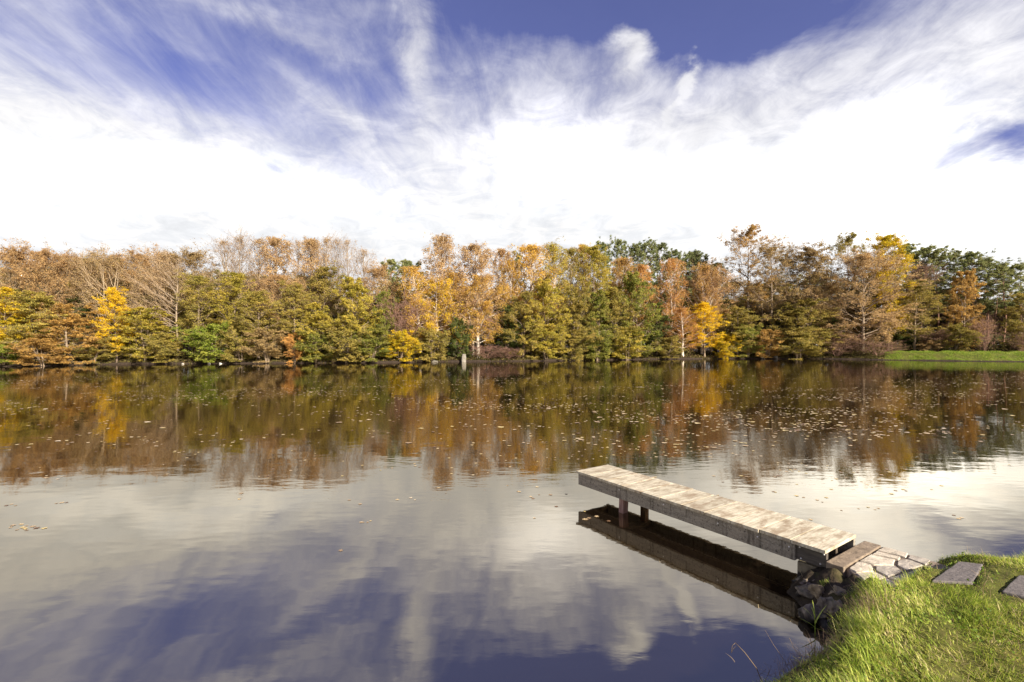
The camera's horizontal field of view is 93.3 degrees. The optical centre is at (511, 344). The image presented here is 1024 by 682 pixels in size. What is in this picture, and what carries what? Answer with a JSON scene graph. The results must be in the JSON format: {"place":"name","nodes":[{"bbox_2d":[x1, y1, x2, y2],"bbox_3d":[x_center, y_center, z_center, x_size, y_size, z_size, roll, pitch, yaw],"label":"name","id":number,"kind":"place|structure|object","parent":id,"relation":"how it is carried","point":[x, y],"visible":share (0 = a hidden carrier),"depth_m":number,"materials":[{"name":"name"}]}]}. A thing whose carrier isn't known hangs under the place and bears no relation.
{"place":"outdoors","nodes":[
{"label":"outdoors","id":0,"kind":"place"},
{"bbox_2d":[0,359,1023,681],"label":"water","id":1,"kind":"structure","parent":0,"point":[144,557],"depth_m":6.52,"materials":[{"name":"liquid"}]},
{"bbox_2d":[0,366,1023,448],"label":"floating leaves","id":2,"kind":"object","parent":1,"relation":"on","point":[847,430],"visible":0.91,"depth_m":15.58,"materials":[{"name":"brown plant"}]},
{"bbox_2d":[0,345,1023,681],"bbox_3d":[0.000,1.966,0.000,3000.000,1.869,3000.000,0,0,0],"label":"ground","id":3,"kind":"structure","parent":0,"point":[832,577],"depth_m":3.31,"materials":[{"name":"green plant"}]},
{"bbox_2d":[0,286,41,360],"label":"leafy tree","id":4,"kind":"object","parent":3,"relation":"on","point":[14,316],"visible":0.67,"depth_m":49.47,"materials":[{"name":"yellow plant"}]},
{"bbox_2d":[0,237,54,337],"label":"twiggy tree","id":5,"kind":"object","parent":3,"relation":"on","point":[14,253],"visible":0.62,"depth_m":52.65,"materials":[{"name":"brown plant"}]},
{"bbox_2d":[0,288,74,358],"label":"leafy tree","id":6,"kind":"object","parent":3,"relation":"on","point":[35,302],"visible":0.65,"depth_m":49.80,"materials":[{"name":"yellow plant"}]},
{"bbox_2d":[3,337,74,365],"bbox_3d":[-48.045,0.763,48.675,5.314,3.095,5.221,0,0,8],"label":"bush","id":7,"kind":"object","parent":3,"relation":"on","point":[27,351],"visible":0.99,"depth_m":48.34,"materials":[{"name":"brown plant"}]},
{"bbox_2d":[0,238,89,337],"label":"twiggy tree","id":8,"kind":"object","parent":3,"relation":"on","point":[42,252],"visible":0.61,"depth_m":54.70,"materials":[{"name":"brown plant"}]},
{"bbox_2d":[27,242,96,354],"bbox_3d":[-53.341,-5.354,56.782,6.392,14.492,6.626,0,0,-2],"label":"twiggy tree","id":9,"kind":"object","parent":3,"relation":"on","point":[62,274],"visible":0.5,"depth_m":56.96,"materials":[{"name":"brown plant"}]},
{"bbox_2d":[23,303,112,364],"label":"leafy tree","id":10,"kind":"object","parent":3,"relation":"on","point":[79,332],"visible":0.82,"depth_m":50.89,"materials":[{"name":"brown plant"}]},
{"bbox_2d":[64,337,128,363],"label":"bush","id":11,"kind":"object","parent":3,"relation":"on","point":[99,354],"visible":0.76,"depth_m":52.11,"materials":[{"name":"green plant"}]},
{"bbox_2d":[45,243,150,348],"bbox_3d":[-48.285,-5.038,56.797,7.784,13.892,9.339,0,0,30],"label":"leaning tree","id":12,"kind":"object","parent":3,"relation":"on","point":[89,290],"visible":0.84,"depth_m":56.86,"materials":[{"name":"brown plant"}]},
{"bbox_2d":[88,286,135,362],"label":"leafy tree","id":13,"kind":"object","parent":3,"relation":"on","point":[114,297],"visible":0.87,"depth_m":53.02,"materials":[{"name":"yellow plant"}]},
{"bbox_2d":[78,241,159,342],"bbox_3d":[-50.016,-5.494,61.056,8.224,14.766,7.077,0,0,6],"label":"twiggy tree","id":14,"kind":"object","parent":3,"relation":"on","point":[110,274],"visible":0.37,"depth_m":60.09,"materials":[{"name":"brown plant"}]},
{"bbox_2d":[99,244,171,345],"bbox_3d":[-48.481,-5.630,62.875,8.634,15.113,8.049,0,0,-33],"label":"twiggy tree","id":15,"kind":"object","parent":3,"relation":"on","point":[144,261],"visible":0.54,"depth_m":61.66,"materials":[{"name":"brown plant"}]},
{"bbox_2d":[104,306,188,361],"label":"leafy tree","id":16,"kind":"object","parent":3,"relation":"on","point":[142,317],"visible":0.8,"depth_m":54.00,"materials":[{"name":"green plant"}]},
{"bbox_2d":[133,243,187,324],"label":"twiggy tree","id":17,"kind":"object","parent":3,"relation":"on","point":[166,289],"visible":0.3,"depth_m":63.25,"materials":[{"name":"brown plant"}]},
{"bbox_2d":[105,241,219,357],"bbox_3d":[-41.551,-5.303,56.898,11.127,14.499,10.127,0,0,34],"label":"bare tree","id":18,"kind":"object","parent":3,"relation":"on","point":[173,258],"visible":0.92,"depth_m":57.27,"materials":[{"name":"brown plant"}]},
{"bbox_2d":[138,332,187,362],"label":"bush","id":19,"kind":"object","parent":3,"relation":"on","point":[154,341],"visible":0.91,"depth_m":53.65,"materials":[{"name":"green plant"}]},
{"bbox_2d":[163,238,221,351],"bbox_3d":[-41.631,-6.129,62.469,7.606,16.107,7.338,0,0,-20],"label":"twiggy tree","id":20,"kind":"object","parent":3,"relation":"on","point":[190,256],"visible":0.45,"depth_m":61.80,"materials":[{"name":"brown plant"}]},
{"bbox_2d":[172,269,226,351],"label":"leafy tree","id":21,"kind":"object","parent":3,"relation":"on","point":[200,280],"visible":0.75,"depth_m":57.33,"materials":[{"name":"green plant"}]},
{"bbox_2d":[170,320,239,363],"bbox_3d":[-34.547,-0.126,55.388,7.063,5.205,6.421,0,0,22],"label":"bush","id":22,"kind":"object","parent":3,"relation":"on","point":[203,344],"visible":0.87,"depth_m":54.04,"materials":[{"name":"green plant"}]},
{"bbox_2d":[193,234,250,347],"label":"bare tree","id":23,"kind":"object","parent":3,"relation":"on","point":[223,245],"visible":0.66,"depth_m":61.81,"materials":[{"name":"brown plant"}]},
{"bbox_2d":[200,271,259,356],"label":"leafy tree","id":24,"kind":"object","parent":3,"relation":"on","point":[235,280],"visible":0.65,"depth_m":57.01,"materials":[{"name":"green plant"}]},
{"bbox_2d":[206,222,261,345],"bbox_3d":[-35.834,-7.187,63.417,7.285,18.230,7.001,0,0,-3],"label":"bare tree","id":25,"kind":"object","parent":3,"relation":"on","point":[237,240],"visible":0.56,"depth_m":62.80,"materials":[{"name":"brown plant"}]},
{"bbox_2d":[213,323,260,361],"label":"bush","id":26,"kind":"object","parent":3,"relation":"on","point":[230,340],"visible":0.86,"depth_m":54.98,"materials":[{"name":"green plant"}]},
{"bbox_2d":[229,289,292,358],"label":"leafy tree","id":27,"kind":"object","parent":3,"relation":"on","point":[258,298],"visible":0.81,"depth_m":56.34,"materials":[{"name":"green plant"}]},
{"bbox_2d":[237,327,288,363],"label":"bush","id":28,"kind":"object","parent":3,"relation":"on","point":[268,350],"visible":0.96,"depth_m":55.22,"materials":[{"name":"brown plant"}]},
{"bbox_2d":[245,234,300,346],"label":"birch tree","id":29,"kind":"object","parent":3,"relation":"on","point":[273,242],"visible":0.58,"depth_m":62.04,"materials":[{"name":"brown plant"}]},
{"bbox_2d":[250,262,309,348],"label":"twiggy tree","id":30,"kind":"object","parent":3,"relation":"on","point":[284,277],"visible":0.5,"depth_m":59.68,"materials":[{"name":"brown plant"}]},
{"bbox_2d":[268,279,315,337],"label":"leafy tree","id":31,"kind":"object","parent":3,"relation":"on","point":[293,293],"visible":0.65,"depth_m":58.60,"materials":[{"name":"green plant"}]},
{"bbox_2d":[280,237,337,330],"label":"birch tree","id":32,"kind":"object","parent":3,"relation":"on","point":[311,242],"visible":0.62,"depth_m":62.80,"materials":[{"name":"brown plant"}]},
{"bbox_2d":[292,331,336,362],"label":"bush","id":33,"kind":"object","parent":3,"relation":"on","point":[314,338],"visible":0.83,"depth_m":55.77,"materials":[{"name":"green plant"}]},
{"bbox_2d":[291,302,340,355],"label":"leafy tree","id":34,"kind":"object","parent":3,"relation":"on","point":[315,319],"visible":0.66,"depth_m":56.87,"materials":[{"name":"green plant"}]},
{"bbox_2d":[296,260,350,351],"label":"leafy tree","id":35,"kind":"object","parent":3,"relation":"on","point":[328,292],"visible":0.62,"depth_m":61.19,"materials":[{"name":"green plant"}]},
{"bbox_2d":[320,322,379,362],"bbox_3d":[-19.068,-0.115,57.093,6.976,5.222,7.100,0,0,-25],"label":"bush","id":36,"kind":"object","parent":3,"relation":"on","point":[360,356],"visible":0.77,"depth_m":56.37,"materials":[{"name":"green plant"}]},
{"bbox_2d":[331,276,382,358],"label":"leafy tree","id":37,"kind":"object","parent":3,"relation":"on","point":[352,287],"visible":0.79,"depth_m":57.76,"materials":[{"name":"green plant"}]},
{"bbox_2d":[348,324,401,361],"bbox_3d":[-16.568,-0.029,57.784,5.414,4.724,7.111,0,0,23],"label":"bush","id":38,"kind":"object","parent":3,"relation":"on","point":[381,332],"visible":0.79,"depth_m":57.00,"materials":[{"name":"green plant"}]},
{"bbox_2d":[356,257,403,345],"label":"twiggy tree","id":39,"kind":"object","parent":3,"relation":"on","point":[380,271],"visible":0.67,"depth_m":63.38,"materials":[{"name":"brown plant"}]},
{"bbox_2d":[364,289,402,357],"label":"leafy tree","id":40,"kind":"object","parent":3,"relation":"on","point":[382,315],"visible":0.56,"depth_m":60.50,"materials":[{"name":"green plant"}]},
{"bbox_2d":[381,329,423,361],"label":"bush","id":41,"kind":"object","parent":3,"relation":"on","point":[401,335],"visible":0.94,"depth_m":58.03,"materials":[{"name":"yellow plant"}]},
{"bbox_2d":[377,291,432,356],"bbox_3d":[-14.035,-2.256,61.168,8.769,8.912,7.546,0,0,14],"label":"thicket bush","id":42,"kind":"object","parent":3,"relation":"on","point":[400,322],"visible":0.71,"depth_m":60.53,"materials":[{"name":"purple plant"}]},
{"bbox_2d":[392,265,439,353],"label":"birch tree","id":43,"kind":"object","parent":3,"relation":"on","point":[413,272],"visible":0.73,"depth_m":62.21,"materials":[{"name":"orange plant"}]},
{"bbox_2d":[410,327,452,361],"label":"bush","id":44,"kind":"object","parent":3,"relation":"on","point":[440,339],"visible":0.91,"depth_m":59.87,"materials":[{"name":"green plant"}]},
{"bbox_2d":[405,275,475,356],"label":"birch tree","id":45,"kind":"object","parent":3,"relation":"on","point":[435,293],"visible":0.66,"depth_m":62.43,"materials":[{"name":"yellow plant"}]},
{"bbox_2d":[416,232,465,352],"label":"birch tree","id":46,"kind":"object","parent":3,"relation":"on","point":[443,242],"visible":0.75,"depth_m":64.20,"materials":[{"name":"orange plant"}]},
{"bbox_2d":[434,270,480,348],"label":"birch tree","id":47,"kind":"object","parent":3,"relation":"on","point":[450,275],"visible":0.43,"depth_m":63.11,"materials":[{"name":"orange plant"}]},
{"bbox_2d":[443,316,475,358],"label":"bush","id":48,"kind":"object","parent":3,"relation":"on","point":[456,345],"visible":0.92,"depth_m":61.80,"materials":[{"name":"green plant"}]},
{"bbox_2d":[439,241,503,355],"bbox_3d":[-4.969,-5.841,64.401,8.939,15.764,7.875,0,0,28],"label":"birch tree","id":49,"kind":"object","parent":3,"relation":"on","point":[475,247],"visible":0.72,"depth_m":63.52,"materials":[{"name":"orange plant"}]},
{"bbox_2d":[449,273,510,357],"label":"birch tree","id":50,"kind":"object","parent":3,"relation":"on","point":[479,326],"visible":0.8,"depth_m":62.66,"materials":[{"name":"orange plant"}]},
{"bbox_2d":[484,247,515,342],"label":"birch tree","id":51,"kind":"object","parent":3,"relation":"on","point":[501,253],"visible":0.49,"depth_m":69.08,"materials":[{"name":"brown plant"}]},
{"bbox_2d":[487,302,524,355],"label":"leafy tree","id":52,"kind":"object","parent":3,"relation":"on","point":[512,343],"visible":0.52,"depth_m":64.89,"materials":[{"name":"green plant"}]},
{"bbox_2d":[495,255,527,346],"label":"birch tree","id":53,"kind":"object","parent":3,"relation":"on","point":[512,268],"visible":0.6,"depth_m":66.94,"materials":[{"name":"orange plant"}]},
{"bbox_2d":[0,337,1023,364],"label":"undergrowth","id":54,"kind":"object","parent":3,"relation":"on","point":[183,357],"visible":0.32,"depth_m":63.76,"materials":[{"name":"brown plant"}]},
{"bbox_2d":[500,291,549,359],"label":"leafy tree","id":55,"kind":"object","parent":3,"relation":"on","point":[518,305],"visible":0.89,"depth_m":63.49,"materials":[{"name":"green plant"}]},
{"bbox_2d":[497,243,568,353],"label":"birch tree","id":56,"kind":"object","parent":3,"relation":"on","point":[534,249],"visible":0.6,"depth_m":67.40,"materials":[{"name":"orange plant"}]},
{"bbox_2d":[514,322,571,359],"bbox_3d":[4.349,-0.459,64.545,8.439,5.650,6.426,0,0,-18],"label":"bush","id":57,"kind":"object","parent":3,"relation":"on","point":[540,348],"visible":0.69,"depth_m":63.48,"materials":[{"name":"green plant"}]},
{"bbox_2d":[521,278,573,356],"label":"leafy tree","id":58,"kind":"object","parent":3,"relation":"on","point":[541,287],"visible":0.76,"depth_m":64.68,"materials":[{"name":"green plant"}]},
{"bbox_2d":[533,236,579,349],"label":"birch tree","id":59,"kind":"object","parent":3,"relation":"on","point":[552,247],"visible":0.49,"depth_m":69.85,"materials":[{"name":"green plant"}]},
{"bbox_2d":[555,246,589,352],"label":"birch tree","id":60,"kind":"object","parent":3,"relation":"on","point":[571,252],"visible":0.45,"depth_m":71.15,"materials":[{"name":"yellow plant"}]},
{"bbox_2d":[553,284,598,358],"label":"leafy tree","id":61,"kind":"object","parent":3,"relation":"on","point":[575,307],"visible":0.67,"depth_m":66.88,"materials":[{"name":"green plant"}]},
{"bbox_2d":[550,328,603,360],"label":"bush","id":62,"kind":"object","parent":3,"relation":"on","point":[573,342],"visible":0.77,"depth_m":65.11,"materials":[{"name":"green plant"}]},
{"bbox_2d":[569,244,623,351],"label":"leafy tree","id":63,"kind":"object","parent":3,"relation":"on","point":[596,256],"visible":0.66,"depth_m":70.73,"materials":[{"name":"green plant"}]},
{"bbox_2d":[580,328,612,359],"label":"bush","id":64,"kind":"object","parent":3,"relation":"on","point":[605,342],"visible":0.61,"depth_m":66.75,"materials":[{"name":"green plant"}]},
{"bbox_2d":[581,289,618,355],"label":"leafy tree","id":65,"kind":"object","parent":3,"relation":"on","point":[598,301],"visible":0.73,"depth_m":67.57,"materials":[{"name":"green plant"}]},
{"bbox_2d":[595,287,648,356],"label":"leafy tree","id":66,"kind":"object","parent":3,"relation":"on","point":[616,308],"visible":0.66,"depth_m":68.68,"materials":[{"name":"green plant"}]},
{"bbox_2d":[606,256,647,329],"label":"birch tree","id":67,"kind":"object","parent":3,"relation":"on","point":[624,262],"visible":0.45,"depth_m":73.89,"materials":[{"name":"orange plant"}]},
{"bbox_2d":[610,327,646,359],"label":"bush","id":68,"kind":"object","parent":3,"relation":"on","point":[636,347],"visible":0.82,"depth_m":68.25,"materials":[{"name":"yellow plant"}]},
{"bbox_2d":[610,270,662,357],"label":"leafy tree","id":69,"kind":"object","parent":3,"relation":"on","point":[631,288],"visible":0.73,"depth_m":70.27,"materials":[{"name":"green plant"}]},
{"bbox_2d":[642,300,676,355],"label":"leafy tree","id":70,"kind":"object","parent":3,"relation":"on","point":[656,325],"visible":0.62,"depth_m":73.37,"materials":[{"name":"green plant"}]},
{"bbox_2d":[643,237,676,306],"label":"pine tree","id":71,"kind":"object","parent":3,"relation":"on","point":[660,247],"visible":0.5,"depth_m":84.91,"materials":[{"name":"green plant"}]},
{"bbox_2d":[644,258,690,354],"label":"birch tree","id":72,"kind":"object","parent":3,"relation":"on","point":[671,264],"visible":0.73,"depth_m":75.05,"materials":[{"name":"orange plant"}]},
{"bbox_2d":[662,307,701,356],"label":"birch tree","id":73,"kind":"object","parent":3,"relation":"on","point":[685,314],"visible":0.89,"depth_m":73.12,"materials":[{"name":"orange plant"}]},
{"bbox_2d":[680,261,722,353],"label":"birch tree","id":74,"kind":"object","parent":3,"relation":"on","point":[701,268],"visible":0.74,"depth_m":75.83,"materials":[{"name":"orange plant"}]},
{"bbox_2d":[683,301,730,357],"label":"leafy tree","id":75,"kind":"object","parent":3,"relation":"on","point":[703,308],"visible":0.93,"depth_m":73.39,"materials":[{"name":"yellow plant"}]},
{"bbox_2d":[676,260,739,354],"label":"twiggy tree","id":76,"kind":"object","parent":3,"relation":"on","point":[713,289],"visible":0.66,"depth_m":75.82,"materials":[{"name":"brown plant"}]},
{"bbox_2d":[708,306,766,355],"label":"leafy tree","id":77,"kind":"object","parent":3,"relation":"on","point":[734,324],"visible":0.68,"depth_m":74.41,"materials":[{"name":"green plant"}]},
{"bbox_2d":[733,323,765,357],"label":"bush","id":78,"kind":"object","parent":3,"relation":"on","point":[752,332],"visible":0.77,"depth_m":73.43,"materials":[{"name":"green plant"}]},
{"bbox_2d":[711,223,791,349],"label":"oak tree","id":79,"kind":"object","parent":3,"relation":"on","point":[743,240],"visible":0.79,"depth_m":80.76,"materials":[{"name":"brown plant"}]},
{"bbox_2d":[747,329,784,357],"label":"bush","id":80,"kind":"object","parent":3,"relation":"on","point":[765,339],"visible":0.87,"depth_m":72.94,"materials":[{"name":"brown plant"}]},
{"bbox_2d":[745,233,807,351],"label":"oak tree","id":81,"kind":"object","parent":3,"relation":"on","point":[770,256],"visible":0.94,"depth_m":77.05,"materials":[{"name":"brown plant"}]},
{"bbox_2d":[761,247,807,342],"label":"oak tree","id":82,"kind":"object","parent":3,"relation":"on","point":[782,307],"visible":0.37,"depth_m":79.46,"materials":[{"name":"brown plant"}]},
{"bbox_2d":[766,325,831,358],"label":"bush","id":83,"kind":"object","parent":3,"relation":"on","point":[793,344],"visible":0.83,"depth_m":71.69,"materials":[{"name":"green plant"}]},
{"bbox_2d":[753,630,854,677],"bbox_3d":[1.921,2.017,3.143,0.627,0.541,0.664,0,0,-27],"label":"dry grass tuft","id":84,"kind":"object","parent":3,"relation":"on","point":[807,657],"visible":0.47,"depth_m":3.12,"materials":[{"name":"green plant"}]},
{"bbox_2d":[766,298,848,357],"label":"leafy tree","id":85,"kind":"object","parent":3,"relation":"on","point":[802,317],"visible":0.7,"depth_m":73.74,"materials":[{"name":"green plant"}]},
{"bbox_2d":[779,238,857,337],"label":"leafy tree","id":86,"kind":"object","parent":3,"relation":"on","point":[810,254],"visible":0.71,"depth_m":75.99,"materials":[{"name":"brown plant"}]},
{"bbox_2d":[798,552,840,575],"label":"concrete block","id":87,"kind":"structure","parent":3,"relation":"on","point":[803,567],"depth_m":4.46,"materials":[{"name":"grey concrete"}]},
{"bbox_2d":[576,465,855,566],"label":"jetty","id":88,"kind":"object","parent":87,"relation":"on","point":[792,538],"visible":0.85,"depth_m":5.23,"materials":[{"name":"grey wood"}]},
{"bbox_2d":[818,230,881,349],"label":"oak tree","id":89,"kind":"object","parent":3,"relation":"on","point":[843,243],"visible":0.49,"depth_m":79.73,"materials":[{"name":"brown plant"}]},
{"bbox_2d":[798,245,939,352],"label":"beech tree","id":90,"kind":"object","parent":3,"relation":"on","point":[866,261],"visible":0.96,"depth_m":71.61,"materials":[{"name":"brown plant"}]},
{"bbox_2d":[820,596,923,646],"bbox_3d":[2.337,1.885,3.204,0.452,0.397,0.610,0,0,0],"label":"grass tuft","id":91,"kind":"object","parent":3,"relation":"on","point":[877,616],"visible":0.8,"depth_m":3.21,"materials":[{"name":"green plant"}]},
{"bbox_2d":[826,541,950,586],"bbox_3d":[3.194,2.303,4.119,1.057,0.808,0.690,0,0,-34],"label":"stone landing","id":92,"kind":"object","parent":3,"relation":"on","point":[866,557],"visible":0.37,"depth_m":4.22,"materials":[{"name":"stone"}]},
{"bbox_2d":[858,229,918,349],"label":"leafy tree","id":93,"kind":"object","parent":3,"relation":"on","point":[887,241],"visible":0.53,"depth_m":73.49,"materials":[{"name":"yellow plant"}]},
{"bbox_2d":[756,551,1023,681],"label":"grass","id":94,"kind":"structure","parent":3,"relation":"on","point":[859,643],"depth_m":3.10,"materials":[{"name":"green plant"}]},
{"bbox_2d":[894,279,949,350],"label":"leafy tree","id":95,"kind":"object","parent":3,"relation":"on","point":[926,319],"visible":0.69,"depth_m":72.53,"materials":[{"name":"green plant"}]},
{"bbox_2d":[907,245,965,329],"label":"pine tree","id":96,"kind":"object","parent":3,"relation":"on","point":[935,254],"visible":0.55,"depth_m":75.08,"materials":[{"name":"green plant"}]},
{"bbox_2d":[925,322,984,350],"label":"bush","id":97,"kind":"object","parent":3,"relation":"on","point":[958,331],"visible":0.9,"depth_m":69.67,"materials":[{"name":"green plant"}]},
{"bbox_2d":[933,561,982,584],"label":"stepping slab","id":98,"kind":"structure","parent":3,"relation":"on","point":[959,572],"depth_m":3.87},
{"bbox_2d":[939,268,988,349],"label":"leafy tree","id":99,"kind":"object","parent":3,"relation":"on","point":[954,305],"visible":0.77,"depth_m":71.43,"materials":[{"name":"brown plant"}]},
{"bbox_2d":[944,248,1003,351],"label":"pine tree","id":100,"kind":"object","parent":3,"relation":"on","point":[971,256],"visible":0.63,"depth_m":73.06,"materials":[{"name":"green plant"}]},
{"bbox_2d":[965,257,1017,350],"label":"pine tree","id":101,"kind":"object","parent":3,"relation":"on","point":[987,308],"visible":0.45,"depth_m":73.67,"materials":[{"name":"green plant"}]},
{"bbox_2d":[976,261,1023,350],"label":"pine tree","id":102,"kind":"object","parent":3,"relation":"on","point":[998,272],"visible":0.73,"depth_m":72.28,"materials":[{"name":"green plant"}]},
{"bbox_2d":[993,292,1023,349],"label":"leafy tree","id":103,"kind":"object","parent":3,"relation":"on","point":[1016,320],"visible":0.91,"depth_m":69.07,"materials":[{"name":"green plant"}]},
{"bbox_2d":[0,0,1023,344],"label":"sky","id":104,"kind":"structure","parent":0,"point":[383,124],"materials":[{"name":"white"}]},
{"bbox_2d":[872,350,1023,360],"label":"bank grass","id":105,"kind":"structure","parent":0,"point":[964,353],"depth_m":66.16,"materials":[{"name":"green plant"}]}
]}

